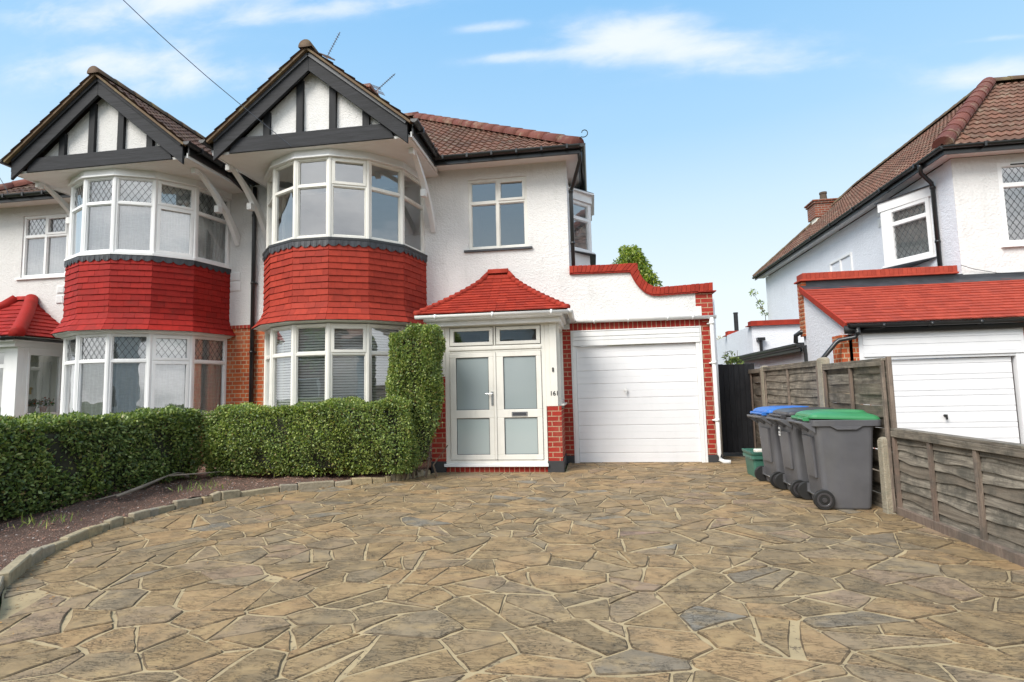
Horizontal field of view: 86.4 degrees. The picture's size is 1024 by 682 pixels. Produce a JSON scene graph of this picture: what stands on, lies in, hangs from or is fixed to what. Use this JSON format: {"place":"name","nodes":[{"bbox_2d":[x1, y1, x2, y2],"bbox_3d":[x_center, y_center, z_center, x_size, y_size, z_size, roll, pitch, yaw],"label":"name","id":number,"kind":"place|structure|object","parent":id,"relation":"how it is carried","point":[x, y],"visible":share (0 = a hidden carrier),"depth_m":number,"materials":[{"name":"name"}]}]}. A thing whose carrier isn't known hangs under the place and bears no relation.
{"place":"outdoors","nodes":[
{"label":"outdoors","id":0,"kind":"place"},
{"bbox_2d":[28,399,44,412],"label":"potted plant","id":1,"kind":"object","parent":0,"point":[31,406],"visible":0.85,"depth_m":10.87,"materials":[{"name":"green plant"}]},
{"bbox_2d":[34,397,60,412],"bbox_3d":[-9.546,1.300,11.130,0.464,0.317,0.508,-2,-5,8],"label":"potted plant","id":2,"kind":"object","parent":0,"point":[42,409],"visible":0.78,"depth_m":11.10,"materials":[{"name":"green plant"}]},
{"bbox_2d":[0,469,422,567],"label":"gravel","id":3,"kind":"structure","parent":0,"point":[138,507],"depth_m":6.89,"materials":[{"name":"grey gravel"}]},
{"bbox_2d":[0,448,579,607],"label":"ground","id":4,"kind":"structure","parent":0,"point":[297,484],"depth_m":8.44,"materials":[{"name":"brown soil"}]},
{"bbox_2d":[0,66,259,463],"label":"semi detached house","id":5,"kind":"structure","parent":4,"relation":"on","point":[125,244],"depth_m":10.19,"materials":[{"name":"white paint"}]},
{"bbox_2d":[27,362,51,412],"bbox_3d":[-10.216,1.440,11.580,0.830,1.980,0.085,-2,-5,8],"label":"front door","id":6,"kind":"structure","parent":5,"relation":"in","point":[40,372],"depth_m":11.60,"materials":[{"name":"glass"}]},
{"bbox_2d":[14,213,68,279],"bbox_3d":[-10.229,-2.063,11.990,1.320,1.430,0.203,-2,-5,8],"label":"window","id":7,"kind":"structure","parent":5,"relation":"in","point":[47,240],"depth_m":12.04,"materials":[{"name":"plastic"}]},
{"bbox_2d":[60,334,226,417],"bbox_3d":[-7.370,0.715,10.444,3.107,1.578,1.633,-2,-5,8],"label":"lower bay window","id":8,"kind":"structure","parent":5,"relation":"in","point":[102,373],"depth_m":9.94,"materials":[{"name":"plastic"}]},
{"bbox_2d":[64,176,231,268],"bbox_3d":[-7.440,-2.223,10.707,3.107,1.478,1.633,-2,-5,8],"label":"upper bay window","id":9,"kind":"structure","parent":5,"relation":"in","point":[113,214],"depth_m":10.18,"materials":[{"name":"plastic"}]},
{"bbox_2d":[0,469,429,596],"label":"kerb","id":10,"kind":"structure","parent":4,"relation":"on","point":[15,569],"depth_m":6.15,"materials":[{"name":"stone"}]},
{"bbox_2d":[0,459,431,570],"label":"flower bed","id":11,"kind":"object","parent":4,"relation":"on","point":[29,543],"visible":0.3,"depth_m":6.61,"materials":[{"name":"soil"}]},
{"bbox_2d":[13,510,81,528],"bbox_3d":[-4.847,1.827,5.545,0.688,0.183,0.576,-2,-5,8],"label":"weed","id":12,"kind":"object","parent":11,"relation":"in","point":[23,522],"visible":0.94,"depth_m":5.57,"materials":[{"name":"green plant"}]},
{"bbox_2d":[0,405,204,519],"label":"hedge","id":13,"kind":"object","parent":11,"relation":"on","point":[46,459],"visible":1,"depth_m":6.83,"materials":[{"name":"green plant"}]},
{"bbox_2d":[95,471,224,500],"bbox_3d":[-4.878,1.948,7.547,0.424,0.169,1.770,-3,-5,21],"label":"fallen branch","id":14,"kind":"object","parent":11,"relation":"on","point":[187,476],"visible":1,"depth_m":7.26,"materials":[{"name":"brown wood"}]},
{"bbox_2d":[169,478,230,491],"bbox_3d":[-4.280,1.972,7.524,0.828,0.197,0.683,-2,-5,8],"label":"weed","id":15,"kind":"object","parent":11,"relation":"in","point":[200,488],"visible":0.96,"depth_m":7.44,"materials":[{"name":"green plant"}]},
{"bbox_2d":[197,392,421,478],"bbox_3d":[-3.210,1.507,8.596,3.683,1.322,0.964,-2,-5,8],"label":"hedge","id":16,"kind":"object","parent":11,"relation":"on","point":[330,434],"visible":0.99,"depth_m":8.28,"materials":[{"name":"green plant"}]},
{"bbox_2d":[384,322,447,477],"bbox_3d":[-1.522,0.914,8.614,1.013,2.419,0.776,-2,-5,8],"label":"tall shrub","id":17,"kind":"object","parent":11,"relation":"on","point":[415,359],"visible":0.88,"depth_m":8.43,"materials":[{"name":"green plant"}]},
{"bbox_2d":[199,39,730,473],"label":"semi detached house","id":18,"kind":"structure","parent":4,"relation":"on","point":[377,217],"depth_m":9.75,"materials":[{"name":"white paint"}]},
{"bbox_2d":[123,0,290,145],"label":"overhead cable","id":19,"kind":"object","parent":18,"relation":"attached to","point":[202,72],"visible":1,"depth_m":8.85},
{"bbox_2d":[320,32,339,60],"bbox_3d":[-5.408,-8.255,16.218,0.725,1.789,0.130,-3,-5,19],"label":"tv aerial","id":20,"kind":"object","parent":18,"relation":"attached to","point":[327,56],"visible":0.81,"depth_m":16.24,"materials":[{"name":"grey metal"}]},
{"bbox_2d":[263,323,407,406],"bbox_3d":[-3.247,0.563,9.837,3.107,1.578,1.632,-2,-5,8],"label":"lower bay window","id":21,"kind":"structure","parent":18,"relation":"in","point":[274,354],"depth_m":9.25,"materials":[{"name":"beige plastic"}]},
{"bbox_2d":[262,156,426,256],"bbox_3d":[-3.317,-2.375,10.101,3.107,1.478,1.632,-2,-5,8],"label":"upper bay window","id":22,"kind":"structure","parent":18,"relation":"in","point":[329,174],"depth_m":9.78,"materials":[{"name":"beige plastic"}]},
{"bbox_2d":[371,74,394,94],"bbox_3d":[-4.019,-7.795,16.975,0.881,0.943,0.101,-3,-5,18],"label":"tv aerial","id":23,"kind":"object","parent":18,"relation":"attached to","point":[377,88],"visible":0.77,"depth_m":17.01,"materials":[{"name":"grey metal"}]},
{"bbox_2d":[450,352,497,459],"bbox_3d":[-0.643,1.085,9.107,0.793,1.775,0.128,-2,-5,8],"label":"door","id":24,"kind":"structure","parent":18,"relation":"in","point":[473,386],"depth_m":9.11,"materials":[{"name":"beige plastic"}]},
{"bbox_2d":[464,176,532,252],"bbox_3d":[-0.278,-2.433,10.491,1.320,1.430,0.130,-2,-5,8],"label":"window","id":25,"kind":"structure","parent":18,"relation":"in","point":[499,201],"depth_m":10.49,"materials":[{"name":"beige plastic"}]},
{"bbox_2d":[496,351,543,459],"bbox_3d":[0.127,1.058,9.015,0.755,1.775,0.087,-2,-5,8],"label":"door","id":26,"kind":"structure","parent":18,"relation":"in","point":[518,373],"depth_m":9.00,"materials":[{"name":"beige plastic"}]},
{"bbox_2d":[568,186,595,265],"bbox_3d":[1.600,-2.164,12.246,0.556,1.920,2.280,-2,-5,8],"label":"side oriel window","id":27,"kind":"structure","parent":18,"relation":"in","point":[583,201],"depth_m":11.73,"materials":[{"name":"plastic"}]},
{"bbox_2d":[576,343,701,462],"bbox_3d":[2.255,1.119,9.811,2.118,2.115,0.108,-2,-5,8],"label":"garage door","id":28,"kind":"structure","parent":18,"relation":"in","point":[637,403],"depth_m":9.81,"materials":[{"name":"white paint"}]},
{"bbox_2d":[609,244,662,345],"bbox_3d":[5.875,-0.562,24.459,4.249,7.909,4.527,-4,-6,31],"label":"conifer tree","id":29,"kind":"object","parent":4,"relation":"on","point":[630,254],"visible":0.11,"depth_m":24.35,"materials":[{"name":"green plant"}]},
{"bbox_2d":[748,356,896,513],"bbox_3d":[4.285,1.173,8.230,0.113,1.730,5.515,-2,-5,8],"label":"panel fence","id":30,"kind":"object","parent":4,"relation":"on","point":[822,382],"visible":0.55,"depth_m":6.70,"materials":[{"name":"brown wood"}]},
{"bbox_2d":[718,363,753,452],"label":"side gate","id":31,"kind":"structure","parent":30,"relation":"attached to","point":[736,407],"depth_m":10.46,"materials":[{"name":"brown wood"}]},
{"bbox_2d":[752,75,1023,448],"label":"detached house","id":32,"kind":"structure","parent":4,"relation":"on","point":[913,267],"depth_m":10.40,"materials":[{"name":"white paint"}]},
{"bbox_2d":[749,289,768,319],"bbox_3d":[9.979,0.460,21.766,0.758,5.198,0.501,-2,-5,8],"label":"climbing plant","id":33,"kind":"object","parent":32,"relation":"attached to","point":[758,301],"visible":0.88,"depth_m":21.92,"materials":[{"name":"green plant"}]},
{"bbox_2d":[804,191,840,247],"bbox_3d":[11.616,-4.546,20.315,1.000,2.030,0.860,-2,-5,8],"label":"brick chimney","id":34,"kind":"object","parent":32,"relation":"on","point":[816,209],"visible":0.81,"depth_m":20.05,"materials":[{"name":"red brick"}]},
{"bbox_2d":[829,252,852,271],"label":"side window","id":35,"kind":"structure","parent":32,"relation":"in","point":[850,253],"depth_m":15.32,"materials":[{"name":"plastic"}]},
{"bbox_2d":[874,185,936,268],"bbox_3d":[8.493,-2.375,12.052,0.627,1.520,1.900,-2,-5,8],"label":"side oriel window","id":36,"kind":"structure","parent":32,"relation":"in","point":[906,219],"depth_m":11.73,"materials":[{"name":"plastic"}]},
{"bbox_2d":[870,357,1019,448],"bbox_3d":[6.842,1.296,8.657,2.120,2.040,0.095,-2,-5,8],"label":"garage door","id":37,"kind":"structure","parent":32,"relation":"in","point":[969,397],"depth_m":8.66,"materials":[{"name":"metal"}]},
{"bbox_2d":[997,161,1023,247],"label":"front window","id":38,"kind":"structure","parent":32,"relation":"in","point":[1008,243],"depth_m":10.39,"materials":[{"name":"plastic"}]},
{"bbox_2d":[877,428,1023,566],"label":"panel fence","id":39,"kind":"object","parent":4,"relation":"on","point":[968,490],"visible":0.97,"depth_m":4.56,"materials":[{"name":"brown wood"}]},
{"bbox_2d":[0,456,1023,681],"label":"paving","id":40,"kind":"structure","parent":0,"point":[686,596],"depth_m":3.68,"materials":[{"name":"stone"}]},
{"bbox_2d":[0,479,441,633],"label":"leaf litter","id":41,"kind":"object","parent":40,"relation":"on","point":[130,562],"visible":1,"depth_m":4.98,"materials":[{"name":"brown plant"}]},
{"bbox_2d":[742,448,763,476],"bbox_3d":[3.695,1.782,8.040,0.450,0.388,0.550,-2,-5,8],"label":"recycling box","id":42,"kind":"object","parent":40,"relation":"on","point":[754,458],"visible":0.45,"depth_m":7.92,"materials":[{"name":"green plastic"}]},
{"bbox_2d":[747,405,808,487],"bbox_3d":[3.656,1.391,7.298,0.778,1.035,0.602,-2,-5,4],"label":"wheelie bin","id":43,"kind":"object","parent":40,"relation":"on","point":[771,469],"visible":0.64,"depth_m":7.19,"materials":[{"name":"plastic"}]},
{"bbox_2d":[766,407,833,497],"bbox_3d":[3.611,1.335,6.655,0.778,1.035,0.602,-2,-5,7],"label":"wheelie bin","id":44,"kind":"object","parent":40,"relation":"on","point":[793,477],"visible":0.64,"depth_m":6.54,"materials":[{"name":"plastic"}]},
{"bbox_2d":[787,409,880,509],"bbox_3d":[3.554,1.278,6.009,0.778,1.035,0.602,-2,-5,11],"label":"wheelie bin","id":45,"kind":"object","parent":40,"relation":"on","point":[838,447],"visible":1,"depth_m":5.76,"materials":[{"name":"plastic"}]},
{"bbox_2d":[0,0,1023,346],"label":"sky","id":46,"kind":"structure","parent":0,"point":[712,126],"materials":[{"name":"blue"}]},
{"bbox_2d":[723,452,879,492],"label":"path","id":47,"kind":"structure","parent":0,"point":[738,454],"depth_m":10.56,"materials":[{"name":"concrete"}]},
{"bbox_2d":[721,350,743,363],"bbox_3d":[4.934,1.258,12.027,0.845,2.110,0.862,-2,-5,8],"label":"garden shrub","id":48,"kind":"object","parent":47,"relation":"on","point":[732,359],"visible":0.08,"depth_m":12.01,"materials":[{"name":"green plant"}]},
{"bbox_2d":[717,312,807,368],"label":"outbuilding","id":49,"kind":"structure","parent":47,"relation":"on","point":[759,344],"depth_m":15.13,"materials":[{"name":"white paint"}]}
]}

